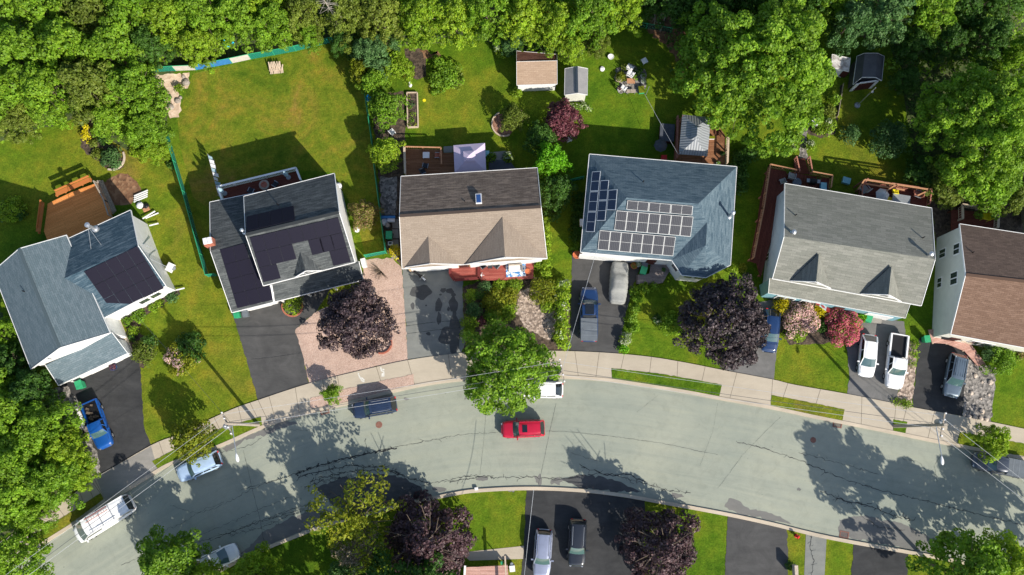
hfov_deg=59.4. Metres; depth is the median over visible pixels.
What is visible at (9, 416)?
broadleaf tree
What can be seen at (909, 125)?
undergrowth
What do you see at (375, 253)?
fence
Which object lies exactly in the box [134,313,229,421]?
overhead wire
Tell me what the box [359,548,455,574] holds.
broadleaf tree
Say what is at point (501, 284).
shrub
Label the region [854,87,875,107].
clothesline pole
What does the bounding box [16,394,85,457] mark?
broadleaf tree
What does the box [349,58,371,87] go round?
broadleaf tree
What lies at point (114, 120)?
broadleaf tree
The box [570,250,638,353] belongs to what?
driveway
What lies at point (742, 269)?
shrub
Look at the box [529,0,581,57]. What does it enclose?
broadleaf tree
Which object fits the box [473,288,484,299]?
clipped bush
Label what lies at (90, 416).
scrap load
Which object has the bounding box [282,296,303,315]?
shrub
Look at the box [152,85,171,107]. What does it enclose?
broadleaf tree
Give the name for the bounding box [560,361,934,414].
overhead wire
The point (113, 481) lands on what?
concrete apron
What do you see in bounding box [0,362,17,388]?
broadleaf tree
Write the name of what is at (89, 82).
broadleaf tree
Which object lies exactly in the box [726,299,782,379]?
driveway
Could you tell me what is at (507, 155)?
shrub
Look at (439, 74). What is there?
shrub
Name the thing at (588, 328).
pickup truck
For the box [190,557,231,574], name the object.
broadleaf tree
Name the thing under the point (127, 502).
overhead wire
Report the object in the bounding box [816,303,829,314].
flag
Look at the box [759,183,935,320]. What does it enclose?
house
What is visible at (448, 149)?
paving
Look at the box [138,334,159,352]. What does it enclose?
shrub
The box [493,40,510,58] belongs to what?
shrub
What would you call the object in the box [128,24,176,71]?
broadleaf tree
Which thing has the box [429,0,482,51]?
broadleaf tree
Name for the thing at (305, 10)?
broadleaf tree
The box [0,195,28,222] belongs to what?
shrub
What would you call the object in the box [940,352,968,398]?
parked car
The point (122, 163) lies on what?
brick edging
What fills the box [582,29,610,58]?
broadleaf tree
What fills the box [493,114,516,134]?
mulch bed
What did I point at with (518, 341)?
street tree
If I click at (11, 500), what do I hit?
broadleaf tree
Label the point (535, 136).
broadleaf tree
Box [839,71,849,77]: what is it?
door
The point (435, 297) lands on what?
driveway
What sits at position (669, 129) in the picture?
covered hot tub
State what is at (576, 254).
flower pot
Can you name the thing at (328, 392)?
street tree
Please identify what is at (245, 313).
wheelie bin
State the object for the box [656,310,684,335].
shrub
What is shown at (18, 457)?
broadleaf tree
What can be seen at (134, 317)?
shrub
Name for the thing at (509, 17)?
broadleaf tree
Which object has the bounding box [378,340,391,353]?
brick edging
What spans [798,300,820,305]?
window
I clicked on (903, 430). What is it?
verge
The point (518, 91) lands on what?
shrub
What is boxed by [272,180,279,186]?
patio chair
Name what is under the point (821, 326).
shrub
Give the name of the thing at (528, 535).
overhead wire
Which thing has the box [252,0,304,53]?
broadleaf tree
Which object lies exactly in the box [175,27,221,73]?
broadleaf tree
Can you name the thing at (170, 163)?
shrub
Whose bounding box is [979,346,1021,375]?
shrub
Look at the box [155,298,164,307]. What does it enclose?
shrub
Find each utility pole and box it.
[221,412,259,461]
[557,359,564,382]
[893,412,946,464]
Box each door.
[86,358,122,373]
[247,304,270,310]
[414,267,440,271]
[579,254,622,261]
[645,259,656,263]
[830,306,844,310]
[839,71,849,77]
[853,83,866,90]
[861,82,874,89]
[864,313,893,319]
[944,337,960,340]
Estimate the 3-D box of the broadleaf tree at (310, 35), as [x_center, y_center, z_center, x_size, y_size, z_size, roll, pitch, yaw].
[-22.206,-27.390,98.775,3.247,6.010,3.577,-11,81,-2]
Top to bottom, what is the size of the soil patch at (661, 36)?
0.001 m
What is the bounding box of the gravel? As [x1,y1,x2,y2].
[55,386,99,475]
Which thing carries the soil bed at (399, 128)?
on the ground at (52, 158)
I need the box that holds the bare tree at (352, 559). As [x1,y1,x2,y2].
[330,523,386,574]
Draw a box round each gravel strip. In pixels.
[896,341,916,406]
[962,360,995,421]
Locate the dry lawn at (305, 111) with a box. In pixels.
[177,45,384,253]
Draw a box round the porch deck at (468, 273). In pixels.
[449,263,533,281]
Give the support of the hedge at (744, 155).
on the ground at (52, 158)
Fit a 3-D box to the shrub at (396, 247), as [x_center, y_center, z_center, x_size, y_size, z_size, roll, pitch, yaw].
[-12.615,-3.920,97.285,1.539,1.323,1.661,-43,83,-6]
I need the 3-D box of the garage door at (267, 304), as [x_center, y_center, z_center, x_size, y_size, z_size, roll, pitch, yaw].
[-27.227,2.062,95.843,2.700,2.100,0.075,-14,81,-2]
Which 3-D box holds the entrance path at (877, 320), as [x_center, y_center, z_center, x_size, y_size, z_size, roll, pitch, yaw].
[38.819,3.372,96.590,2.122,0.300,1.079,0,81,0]
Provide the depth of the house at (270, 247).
92.21 m
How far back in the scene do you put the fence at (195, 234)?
97.84 m
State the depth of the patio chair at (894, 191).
97.02 m
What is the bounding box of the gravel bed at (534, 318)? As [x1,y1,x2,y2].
[515,288,555,339]
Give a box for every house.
[0,210,184,385]
[202,173,367,312]
[399,167,546,271]
[579,154,736,281]
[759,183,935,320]
[932,224,1023,351]
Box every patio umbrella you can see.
[218,187,226,195]
[283,171,290,179]
[654,139,666,151]
[876,188,888,199]
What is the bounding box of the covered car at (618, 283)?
[609,261,628,304]
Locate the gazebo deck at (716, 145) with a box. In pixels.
[674,115,729,164]
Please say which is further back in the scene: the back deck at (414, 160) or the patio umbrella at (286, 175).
the back deck at (414, 160)
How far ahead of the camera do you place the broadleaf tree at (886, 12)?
94.58 m
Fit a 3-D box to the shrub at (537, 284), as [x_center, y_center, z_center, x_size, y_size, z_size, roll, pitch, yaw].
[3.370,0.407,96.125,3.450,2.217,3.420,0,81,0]
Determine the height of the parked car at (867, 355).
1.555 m
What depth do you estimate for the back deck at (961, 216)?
97.24 m
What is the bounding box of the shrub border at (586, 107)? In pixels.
[565,101,591,112]
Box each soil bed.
[80,121,123,169]
[121,290,179,367]
[372,91,405,266]
[404,48,425,79]
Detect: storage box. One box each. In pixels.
[661,155,666,159]
[841,176,850,184]
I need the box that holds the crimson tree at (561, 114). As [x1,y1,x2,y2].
[544,97,588,142]
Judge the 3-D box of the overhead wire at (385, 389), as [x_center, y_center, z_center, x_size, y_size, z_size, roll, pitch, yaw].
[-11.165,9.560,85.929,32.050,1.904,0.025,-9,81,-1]
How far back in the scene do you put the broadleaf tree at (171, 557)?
87.08 m
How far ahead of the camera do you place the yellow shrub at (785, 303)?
95.77 m
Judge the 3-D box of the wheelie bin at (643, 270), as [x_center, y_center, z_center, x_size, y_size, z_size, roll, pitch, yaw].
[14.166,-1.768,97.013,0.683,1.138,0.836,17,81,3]
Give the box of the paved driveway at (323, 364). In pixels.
[295,258,407,382]
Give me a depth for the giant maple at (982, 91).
90.60 m
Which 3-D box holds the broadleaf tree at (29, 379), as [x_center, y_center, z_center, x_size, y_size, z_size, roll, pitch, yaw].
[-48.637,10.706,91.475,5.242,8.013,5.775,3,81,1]
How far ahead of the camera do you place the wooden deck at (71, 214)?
97.82 m
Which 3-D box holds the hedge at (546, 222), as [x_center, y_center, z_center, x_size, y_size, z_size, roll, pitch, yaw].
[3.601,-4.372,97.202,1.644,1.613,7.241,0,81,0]
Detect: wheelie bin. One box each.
[74,379,85,389]
[233,312,240,317]
[241,310,249,317]
[386,231,392,239]
[639,266,647,274]
[865,315,872,322]
[920,335,930,342]
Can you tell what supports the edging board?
on the mulch bed at (810, 132)
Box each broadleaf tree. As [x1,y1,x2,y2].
[0,0,31,43]
[0,22,63,78]
[0,63,41,129]
[0,103,42,144]
[0,318,17,348]
[0,341,36,382]
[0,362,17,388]
[0,381,48,439]
[0,425,57,484]
[0,464,47,531]
[0,522,55,574]
[5,365,66,411]
[11,60,82,129]
[13,0,85,44]
[14,495,59,534]
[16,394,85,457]
[21,454,89,510]
[36,16,102,89]
[41,427,97,469]
[56,58,131,126]
[58,0,125,47]
[62,457,100,492]
[82,15,149,76]
[88,98,135,143]
[102,0,169,47]
[102,59,170,125]
[124,104,174,148]
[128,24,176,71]
[135,524,212,574]
[138,136,172,165]
[140,0,198,51]
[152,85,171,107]
[173,0,232,40]
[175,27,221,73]
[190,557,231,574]
[214,0,267,48]
[229,540,282,574]
[245,0,296,24]
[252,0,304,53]
[283,0,330,41]
[297,23,324,54]
[325,0,376,53]
[330,27,355,60]
[349,33,400,79]
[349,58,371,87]
[355,68,392,100]
[356,0,406,51]
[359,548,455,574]
[365,136,405,174]
[367,89,408,133]
[381,50,415,84]
[397,0,452,50]
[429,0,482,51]
[463,0,520,46]
[499,0,548,47]
[499,102,529,131]
[500,30,523,56]
[508,0,559,28]
[522,119,562,156]
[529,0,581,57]
[538,173,578,215]
[556,36,584,66]
[561,0,619,50]
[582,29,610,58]
[593,0,645,37]
[627,0,661,20]
[648,0,693,28]
[671,0,723,30]
[674,0,760,84]
[717,0,767,15]
[801,0,843,22]
[808,0,857,31]
[820,0,876,56]
[858,0,918,49]
[885,66,920,98]
[891,27,935,66]
[902,154,937,192]
[903,0,961,43]
[905,527,1010,574]
[920,154,974,209]
[924,20,969,69]
[939,0,1001,29]
[957,15,1014,68]
[965,163,1022,220]
[976,527,1023,574]
[980,0,1023,18]
[989,35,1023,79]
[998,183,1023,216]
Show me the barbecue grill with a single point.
(812, 181)
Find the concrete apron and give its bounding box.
[97,447,156,500]
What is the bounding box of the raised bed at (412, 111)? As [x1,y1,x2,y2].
[406,92,418,127]
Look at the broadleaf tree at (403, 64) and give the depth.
97.56 m
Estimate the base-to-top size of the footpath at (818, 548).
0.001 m
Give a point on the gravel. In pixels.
(70, 397)
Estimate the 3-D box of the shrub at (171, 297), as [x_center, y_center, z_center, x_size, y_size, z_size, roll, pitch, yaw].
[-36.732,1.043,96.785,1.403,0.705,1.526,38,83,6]
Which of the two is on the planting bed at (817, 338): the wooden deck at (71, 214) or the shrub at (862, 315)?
the shrub at (862, 315)
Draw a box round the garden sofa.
[508,263,522,272]
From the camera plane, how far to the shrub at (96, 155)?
99.35 m
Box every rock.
[74,406,84,428]
[182,79,189,85]
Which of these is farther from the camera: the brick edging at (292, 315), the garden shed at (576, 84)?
the garden shed at (576, 84)
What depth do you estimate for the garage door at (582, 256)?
96.46 m
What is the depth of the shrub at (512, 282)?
96.67 m
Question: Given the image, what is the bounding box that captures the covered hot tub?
[659,123,674,143]
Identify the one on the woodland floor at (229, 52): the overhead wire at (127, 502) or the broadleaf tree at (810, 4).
the broadleaf tree at (810, 4)
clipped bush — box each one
[459,326,475,342]
[460,314,479,330]
[462,288,477,303]
[464,301,482,319]
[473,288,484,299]
[477,280,491,293]
[838,123,861,146]
[868,118,908,158]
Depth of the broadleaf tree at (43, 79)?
92.70 m
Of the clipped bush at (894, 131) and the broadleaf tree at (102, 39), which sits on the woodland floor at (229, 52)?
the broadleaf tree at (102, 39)
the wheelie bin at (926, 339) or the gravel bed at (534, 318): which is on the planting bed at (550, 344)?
the gravel bed at (534, 318)
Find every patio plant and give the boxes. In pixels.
[615,70,626,81]
[620,63,627,71]
[633,67,642,75]
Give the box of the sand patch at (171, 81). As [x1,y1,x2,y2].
[154,73,188,117]
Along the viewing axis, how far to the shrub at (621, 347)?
95.72 m
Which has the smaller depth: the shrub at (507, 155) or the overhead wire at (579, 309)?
the overhead wire at (579, 309)
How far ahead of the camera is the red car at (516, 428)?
93.52 m
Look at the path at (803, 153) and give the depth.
99.81 m
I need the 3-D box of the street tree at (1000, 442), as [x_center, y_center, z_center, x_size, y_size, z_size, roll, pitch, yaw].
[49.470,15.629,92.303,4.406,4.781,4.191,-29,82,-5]
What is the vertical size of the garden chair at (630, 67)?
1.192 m
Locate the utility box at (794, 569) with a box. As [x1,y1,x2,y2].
[792,564,797,574]
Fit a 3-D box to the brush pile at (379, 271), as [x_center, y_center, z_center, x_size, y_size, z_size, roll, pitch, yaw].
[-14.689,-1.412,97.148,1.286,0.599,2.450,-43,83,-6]
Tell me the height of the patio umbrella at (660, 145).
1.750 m
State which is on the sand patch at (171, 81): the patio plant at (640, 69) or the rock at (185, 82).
the rock at (185, 82)
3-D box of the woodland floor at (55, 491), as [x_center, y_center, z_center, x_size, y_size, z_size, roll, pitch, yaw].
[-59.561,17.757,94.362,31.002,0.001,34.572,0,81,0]
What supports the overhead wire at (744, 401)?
attached to the utility pole at (561, 371)
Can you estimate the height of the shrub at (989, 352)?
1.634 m
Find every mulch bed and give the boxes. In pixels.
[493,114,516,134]
[808,85,841,137]
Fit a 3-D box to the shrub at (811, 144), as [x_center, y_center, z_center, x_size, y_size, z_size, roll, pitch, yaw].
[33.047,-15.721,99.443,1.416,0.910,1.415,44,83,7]
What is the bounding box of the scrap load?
[85,404,98,419]
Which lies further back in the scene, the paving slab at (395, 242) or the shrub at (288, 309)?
the paving slab at (395, 242)
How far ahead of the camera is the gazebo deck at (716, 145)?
99.10 m
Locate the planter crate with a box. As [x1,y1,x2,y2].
[638,86,644,93]
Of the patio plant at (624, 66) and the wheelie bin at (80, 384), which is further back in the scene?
the patio plant at (624, 66)
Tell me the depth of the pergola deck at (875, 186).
97.32 m
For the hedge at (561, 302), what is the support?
on the planting bed at (550, 344)
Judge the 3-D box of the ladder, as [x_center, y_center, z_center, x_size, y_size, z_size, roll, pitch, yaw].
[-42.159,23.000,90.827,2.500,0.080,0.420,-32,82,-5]
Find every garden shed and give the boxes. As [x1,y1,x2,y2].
[516,51,556,90]
[564,66,587,101]
[827,54,850,77]
[848,53,883,90]
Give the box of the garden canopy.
[453,143,485,171]
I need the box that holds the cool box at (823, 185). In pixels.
[819,182,826,189]
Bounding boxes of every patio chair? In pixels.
[246,187,255,192]
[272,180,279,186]
[435,152,439,158]
[786,172,796,179]
[860,185,872,193]
[892,189,898,193]
[912,190,924,199]
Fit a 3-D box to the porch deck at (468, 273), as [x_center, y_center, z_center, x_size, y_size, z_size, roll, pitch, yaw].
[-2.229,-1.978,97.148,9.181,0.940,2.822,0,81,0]
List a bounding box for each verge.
[25,493,102,543]
[152,416,261,467]
[310,374,413,408]
[612,368,721,395]
[771,395,844,419]
[893,420,906,432]
[957,432,1023,455]
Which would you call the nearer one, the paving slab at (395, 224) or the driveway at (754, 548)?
the driveway at (754, 548)
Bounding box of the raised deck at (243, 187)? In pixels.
[216,167,301,198]
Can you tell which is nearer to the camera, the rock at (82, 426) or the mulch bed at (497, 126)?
the rock at (82, 426)
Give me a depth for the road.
94.13 m
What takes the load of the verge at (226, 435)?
on the pavement
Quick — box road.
[18,378,1023,574]
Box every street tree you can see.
[169,418,220,467]
[319,383,342,404]
[462,320,561,417]
[966,422,1011,463]
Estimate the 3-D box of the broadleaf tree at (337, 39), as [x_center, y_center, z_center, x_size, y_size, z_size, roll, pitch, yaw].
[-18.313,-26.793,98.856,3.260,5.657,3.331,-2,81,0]
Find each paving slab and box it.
[392,219,398,227]
[392,229,398,237]
[392,240,398,247]
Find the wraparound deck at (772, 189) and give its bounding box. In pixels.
[747,156,833,277]
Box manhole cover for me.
[376,421,381,427]
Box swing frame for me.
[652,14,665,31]
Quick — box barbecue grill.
[807,178,819,184]
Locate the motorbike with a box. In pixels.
[413,271,425,280]
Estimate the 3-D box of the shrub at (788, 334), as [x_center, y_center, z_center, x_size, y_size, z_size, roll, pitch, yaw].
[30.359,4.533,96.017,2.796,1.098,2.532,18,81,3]
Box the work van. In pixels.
[72,494,136,542]
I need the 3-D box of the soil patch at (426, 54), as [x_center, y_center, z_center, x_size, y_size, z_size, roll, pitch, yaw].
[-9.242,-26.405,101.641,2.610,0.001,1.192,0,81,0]
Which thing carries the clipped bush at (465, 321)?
on the planting bed at (550, 344)
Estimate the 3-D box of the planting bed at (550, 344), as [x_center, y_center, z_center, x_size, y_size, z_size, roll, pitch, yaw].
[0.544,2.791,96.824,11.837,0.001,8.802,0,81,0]
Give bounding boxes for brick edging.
[107,152,125,170]
[281,303,302,316]
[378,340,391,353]
[491,112,509,136]
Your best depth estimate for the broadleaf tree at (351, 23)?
94.79 m
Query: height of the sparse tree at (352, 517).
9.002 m
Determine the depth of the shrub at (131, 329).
96.02 m
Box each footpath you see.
[464,546,523,560]
[804,534,825,574]
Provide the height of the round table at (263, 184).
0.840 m
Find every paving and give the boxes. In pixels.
[444,146,452,152]
[490,151,509,159]
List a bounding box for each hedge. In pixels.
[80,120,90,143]
[539,215,552,278]
[549,276,571,351]
[567,191,584,243]
[623,281,659,334]
[728,146,759,195]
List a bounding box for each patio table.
[423,152,429,159]
[627,78,634,83]
[627,89,635,93]
[640,57,647,64]
[892,193,910,203]
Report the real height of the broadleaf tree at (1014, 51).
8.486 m
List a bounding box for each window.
[774,295,795,300]
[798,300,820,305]
[967,340,994,346]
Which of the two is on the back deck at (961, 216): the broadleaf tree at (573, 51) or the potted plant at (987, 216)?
the potted plant at (987, 216)
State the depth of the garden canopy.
96.96 m
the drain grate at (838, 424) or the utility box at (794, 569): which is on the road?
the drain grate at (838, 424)
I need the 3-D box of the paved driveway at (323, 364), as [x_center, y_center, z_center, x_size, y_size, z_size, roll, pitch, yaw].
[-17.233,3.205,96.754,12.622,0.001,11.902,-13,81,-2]
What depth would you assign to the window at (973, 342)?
94.36 m
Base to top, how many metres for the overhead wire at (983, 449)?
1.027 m
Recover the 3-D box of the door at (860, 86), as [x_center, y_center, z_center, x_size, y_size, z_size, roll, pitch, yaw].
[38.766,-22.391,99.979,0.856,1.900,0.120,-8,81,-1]
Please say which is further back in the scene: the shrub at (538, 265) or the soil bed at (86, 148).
the soil bed at (86, 148)
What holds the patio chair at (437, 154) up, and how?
on the back deck at (414, 160)
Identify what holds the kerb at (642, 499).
on the ground at (52, 158)
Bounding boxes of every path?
[120,320,132,350]
[379,176,396,214]
[799,127,808,159]
[863,318,881,323]
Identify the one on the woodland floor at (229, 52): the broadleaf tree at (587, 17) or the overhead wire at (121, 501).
the broadleaf tree at (587, 17)
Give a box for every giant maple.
[668,0,837,158]
[906,62,1023,204]
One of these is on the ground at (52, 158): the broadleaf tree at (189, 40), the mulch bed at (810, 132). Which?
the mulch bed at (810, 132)
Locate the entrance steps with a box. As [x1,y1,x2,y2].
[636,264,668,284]
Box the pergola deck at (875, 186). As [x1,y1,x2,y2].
[853,178,932,206]
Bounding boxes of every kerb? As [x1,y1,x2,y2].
[25,375,1023,557]
[218,487,963,571]
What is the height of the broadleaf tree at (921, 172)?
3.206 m
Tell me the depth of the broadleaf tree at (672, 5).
96.40 m
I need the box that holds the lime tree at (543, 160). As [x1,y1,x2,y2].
[532,140,574,178]
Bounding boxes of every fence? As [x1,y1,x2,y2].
[149,37,340,71]
[163,128,217,276]
[361,75,386,256]
[539,176,583,185]
[624,20,672,32]
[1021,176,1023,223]
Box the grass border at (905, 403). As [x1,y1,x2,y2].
[891,341,919,408]
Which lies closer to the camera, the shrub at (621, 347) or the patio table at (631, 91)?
the shrub at (621, 347)
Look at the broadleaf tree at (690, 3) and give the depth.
95.16 m
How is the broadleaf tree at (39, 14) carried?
on the woodland floor at (229, 52)
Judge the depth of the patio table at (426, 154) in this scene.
98.05 m
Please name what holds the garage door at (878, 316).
in the house at (864, 255)
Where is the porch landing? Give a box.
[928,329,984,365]
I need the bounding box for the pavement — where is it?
[0,351,1023,566]
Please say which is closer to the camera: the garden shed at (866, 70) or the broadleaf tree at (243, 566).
the broadleaf tree at (243, 566)
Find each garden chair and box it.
[626,64,634,70]
[626,70,634,77]
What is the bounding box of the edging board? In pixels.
[837,83,843,115]
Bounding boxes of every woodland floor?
[0,0,1023,195]
[0,312,85,537]
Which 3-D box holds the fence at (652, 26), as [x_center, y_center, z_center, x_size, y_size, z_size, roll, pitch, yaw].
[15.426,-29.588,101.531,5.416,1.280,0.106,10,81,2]
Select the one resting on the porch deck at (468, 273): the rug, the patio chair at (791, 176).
the rug
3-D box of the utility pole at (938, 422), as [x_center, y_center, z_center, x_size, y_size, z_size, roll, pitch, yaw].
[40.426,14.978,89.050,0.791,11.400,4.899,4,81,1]
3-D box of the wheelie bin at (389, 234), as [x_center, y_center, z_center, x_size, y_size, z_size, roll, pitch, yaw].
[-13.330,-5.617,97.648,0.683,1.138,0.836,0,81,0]
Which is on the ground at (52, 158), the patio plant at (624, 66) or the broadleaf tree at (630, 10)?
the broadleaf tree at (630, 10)
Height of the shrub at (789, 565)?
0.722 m
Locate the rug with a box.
[506,264,525,276]
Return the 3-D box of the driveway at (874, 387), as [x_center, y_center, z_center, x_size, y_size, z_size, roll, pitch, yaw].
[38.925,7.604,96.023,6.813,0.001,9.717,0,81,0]
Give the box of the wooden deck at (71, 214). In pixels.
[36,175,116,239]
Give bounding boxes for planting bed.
[462,277,570,352]
[780,304,837,344]
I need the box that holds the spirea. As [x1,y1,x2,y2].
[347,199,384,231]
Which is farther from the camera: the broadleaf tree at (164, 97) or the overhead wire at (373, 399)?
the broadleaf tree at (164, 97)
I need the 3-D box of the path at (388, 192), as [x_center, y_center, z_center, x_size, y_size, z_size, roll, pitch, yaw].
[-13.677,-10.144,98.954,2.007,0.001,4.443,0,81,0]
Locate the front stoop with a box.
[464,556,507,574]
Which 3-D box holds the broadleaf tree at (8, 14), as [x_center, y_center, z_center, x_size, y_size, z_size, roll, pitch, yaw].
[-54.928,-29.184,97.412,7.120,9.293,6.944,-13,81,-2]
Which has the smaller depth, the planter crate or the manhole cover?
the manhole cover
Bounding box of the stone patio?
[614,64,646,93]
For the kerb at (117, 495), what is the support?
on the road
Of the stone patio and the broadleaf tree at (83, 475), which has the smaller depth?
the broadleaf tree at (83, 475)
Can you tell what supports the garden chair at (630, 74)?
on the stone patio
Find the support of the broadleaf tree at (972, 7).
on the woodland floor at (229, 52)
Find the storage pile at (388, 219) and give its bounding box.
[380,216,395,225]
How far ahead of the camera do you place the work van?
91.20 m
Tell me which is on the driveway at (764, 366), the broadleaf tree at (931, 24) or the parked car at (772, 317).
the parked car at (772, 317)
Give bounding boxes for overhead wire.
[6,415,222,574]
[22,428,220,574]
[29,429,226,574]
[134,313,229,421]
[227,361,559,413]
[231,370,556,421]
[233,374,558,425]
[524,490,533,574]
[559,374,925,426]
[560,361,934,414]
[562,254,595,368]
[564,370,929,422]
[930,427,1023,499]
[932,423,1023,493]
[939,415,1023,480]
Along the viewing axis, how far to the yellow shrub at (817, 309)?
95.69 m
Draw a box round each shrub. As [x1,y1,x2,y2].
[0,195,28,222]
[0,200,12,221]
[14,207,28,221]
[88,138,98,147]
[90,127,101,138]
[90,147,104,159]
[98,136,107,145]
[100,146,122,170]
[121,317,131,326]
[127,141,148,162]
[127,325,139,336]
[127,333,136,341]
[130,308,145,323]
[130,340,158,367]
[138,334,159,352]
[147,303,157,312]
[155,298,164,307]
[163,341,200,377]
[165,291,178,303]
[166,160,177,171]
[173,330,206,365]
[174,84,184,94]
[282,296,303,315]
[325,559,356,574]
[387,244,400,260]
[427,54,464,95]
[446,72,464,90]
[474,316,486,326]
[479,287,514,316]
[483,305,503,326]
[486,152,496,162]
[492,278,507,291]
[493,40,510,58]
[499,286,519,304]
[499,301,518,323]
[501,151,513,162]
[506,278,524,293]
[510,86,522,97]
[527,276,559,305]
[534,259,546,271]
[540,292,555,312]
[542,201,563,222]
[569,240,580,250]
[616,344,629,354]
[618,332,632,346]
[653,313,661,324]
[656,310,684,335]
[728,263,738,273]
[737,263,746,273]
[771,298,793,315]
[781,322,807,342]
[784,560,794,570]
[802,139,816,150]
[811,113,836,137]
[813,305,826,317]
[816,318,827,333]
[822,103,836,118]
[827,92,841,105]
[857,313,866,322]
[976,345,997,361]
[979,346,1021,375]
[1015,351,1023,360]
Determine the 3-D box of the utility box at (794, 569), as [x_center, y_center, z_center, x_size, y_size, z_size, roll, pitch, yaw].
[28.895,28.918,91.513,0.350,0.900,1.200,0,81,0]
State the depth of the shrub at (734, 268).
96.85 m
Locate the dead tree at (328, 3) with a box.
[319,0,341,25]
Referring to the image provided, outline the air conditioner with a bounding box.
[509,562,514,571]
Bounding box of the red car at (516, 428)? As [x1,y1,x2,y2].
[501,418,544,439]
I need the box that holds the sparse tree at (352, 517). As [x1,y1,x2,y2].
[304,465,407,571]
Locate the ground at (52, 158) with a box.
[0,4,1023,574]
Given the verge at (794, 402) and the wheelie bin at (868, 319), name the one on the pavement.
the verge at (794, 402)
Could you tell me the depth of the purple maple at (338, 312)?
91.02 m
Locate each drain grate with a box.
[833,422,841,427]
[839,530,848,538]
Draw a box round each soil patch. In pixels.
[104,173,141,204]
[419,50,440,58]
[647,13,689,78]
[928,198,1023,240]
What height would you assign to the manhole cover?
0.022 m
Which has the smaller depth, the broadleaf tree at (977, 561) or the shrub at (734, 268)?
the broadleaf tree at (977, 561)
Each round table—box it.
[259,180,268,189]
[792,178,801,184]
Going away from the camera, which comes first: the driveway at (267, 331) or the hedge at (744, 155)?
the driveway at (267, 331)
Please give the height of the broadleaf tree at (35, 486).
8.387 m
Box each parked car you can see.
[176,450,223,481]
[196,543,240,567]
[352,396,397,418]
[520,381,562,398]
[531,528,553,574]
[566,518,587,566]
[759,308,781,352]
[855,333,878,377]
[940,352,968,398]
[971,451,1023,478]
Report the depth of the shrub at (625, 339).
95.48 m
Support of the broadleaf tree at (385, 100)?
on the soil bed at (399, 128)
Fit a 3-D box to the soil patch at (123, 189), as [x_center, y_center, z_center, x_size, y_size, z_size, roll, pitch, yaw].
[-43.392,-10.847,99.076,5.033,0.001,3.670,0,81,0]
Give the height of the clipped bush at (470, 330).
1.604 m
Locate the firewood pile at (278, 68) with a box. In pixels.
[268,61,282,73]
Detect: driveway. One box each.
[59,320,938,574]
[232,289,329,399]
[402,269,464,358]
[521,490,644,574]
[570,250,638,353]
[725,517,787,574]
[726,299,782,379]
[845,318,904,403]
[851,544,907,574]
[911,338,968,415]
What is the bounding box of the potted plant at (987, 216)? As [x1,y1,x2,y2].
[979,211,994,221]
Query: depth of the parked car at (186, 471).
93.00 m
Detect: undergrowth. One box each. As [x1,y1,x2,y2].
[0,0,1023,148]
[0,316,97,539]
[665,24,1023,196]
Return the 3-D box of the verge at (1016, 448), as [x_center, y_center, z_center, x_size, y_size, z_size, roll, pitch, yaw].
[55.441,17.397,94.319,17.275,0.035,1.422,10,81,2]
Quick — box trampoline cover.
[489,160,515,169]
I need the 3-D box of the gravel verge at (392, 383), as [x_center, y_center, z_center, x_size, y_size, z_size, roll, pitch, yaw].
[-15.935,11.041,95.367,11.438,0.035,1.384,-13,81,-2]
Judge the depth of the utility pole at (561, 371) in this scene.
86.85 m
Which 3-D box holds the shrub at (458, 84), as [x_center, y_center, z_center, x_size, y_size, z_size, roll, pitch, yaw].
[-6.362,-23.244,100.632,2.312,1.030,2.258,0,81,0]
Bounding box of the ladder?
[84,506,107,522]
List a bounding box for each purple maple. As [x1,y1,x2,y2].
[316,279,400,359]
[383,489,478,574]
[614,506,700,574]
[672,272,770,370]
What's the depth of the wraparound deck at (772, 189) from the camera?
97.33 m
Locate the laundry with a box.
[208,155,221,191]
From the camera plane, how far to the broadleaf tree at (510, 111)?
97.89 m
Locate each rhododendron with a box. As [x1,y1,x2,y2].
[780,301,820,336]
[825,309,863,347]
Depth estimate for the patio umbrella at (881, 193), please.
96.10 m
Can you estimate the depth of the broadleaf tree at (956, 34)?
96.12 m
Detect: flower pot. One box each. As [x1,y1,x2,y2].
[109,363,116,370]
[573,251,580,258]
[631,262,636,268]
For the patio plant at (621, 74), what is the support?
on the stone patio
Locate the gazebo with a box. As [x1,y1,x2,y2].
[677,114,709,160]
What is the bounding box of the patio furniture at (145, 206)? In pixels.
[133,190,158,218]
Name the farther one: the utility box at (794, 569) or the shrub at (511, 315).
the shrub at (511, 315)
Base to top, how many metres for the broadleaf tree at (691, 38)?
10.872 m
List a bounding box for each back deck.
[403,146,453,175]
[947,203,999,230]
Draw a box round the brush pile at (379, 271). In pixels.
[371,264,385,279]
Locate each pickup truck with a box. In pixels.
[81,398,114,449]
[578,287,600,341]
[882,333,909,389]

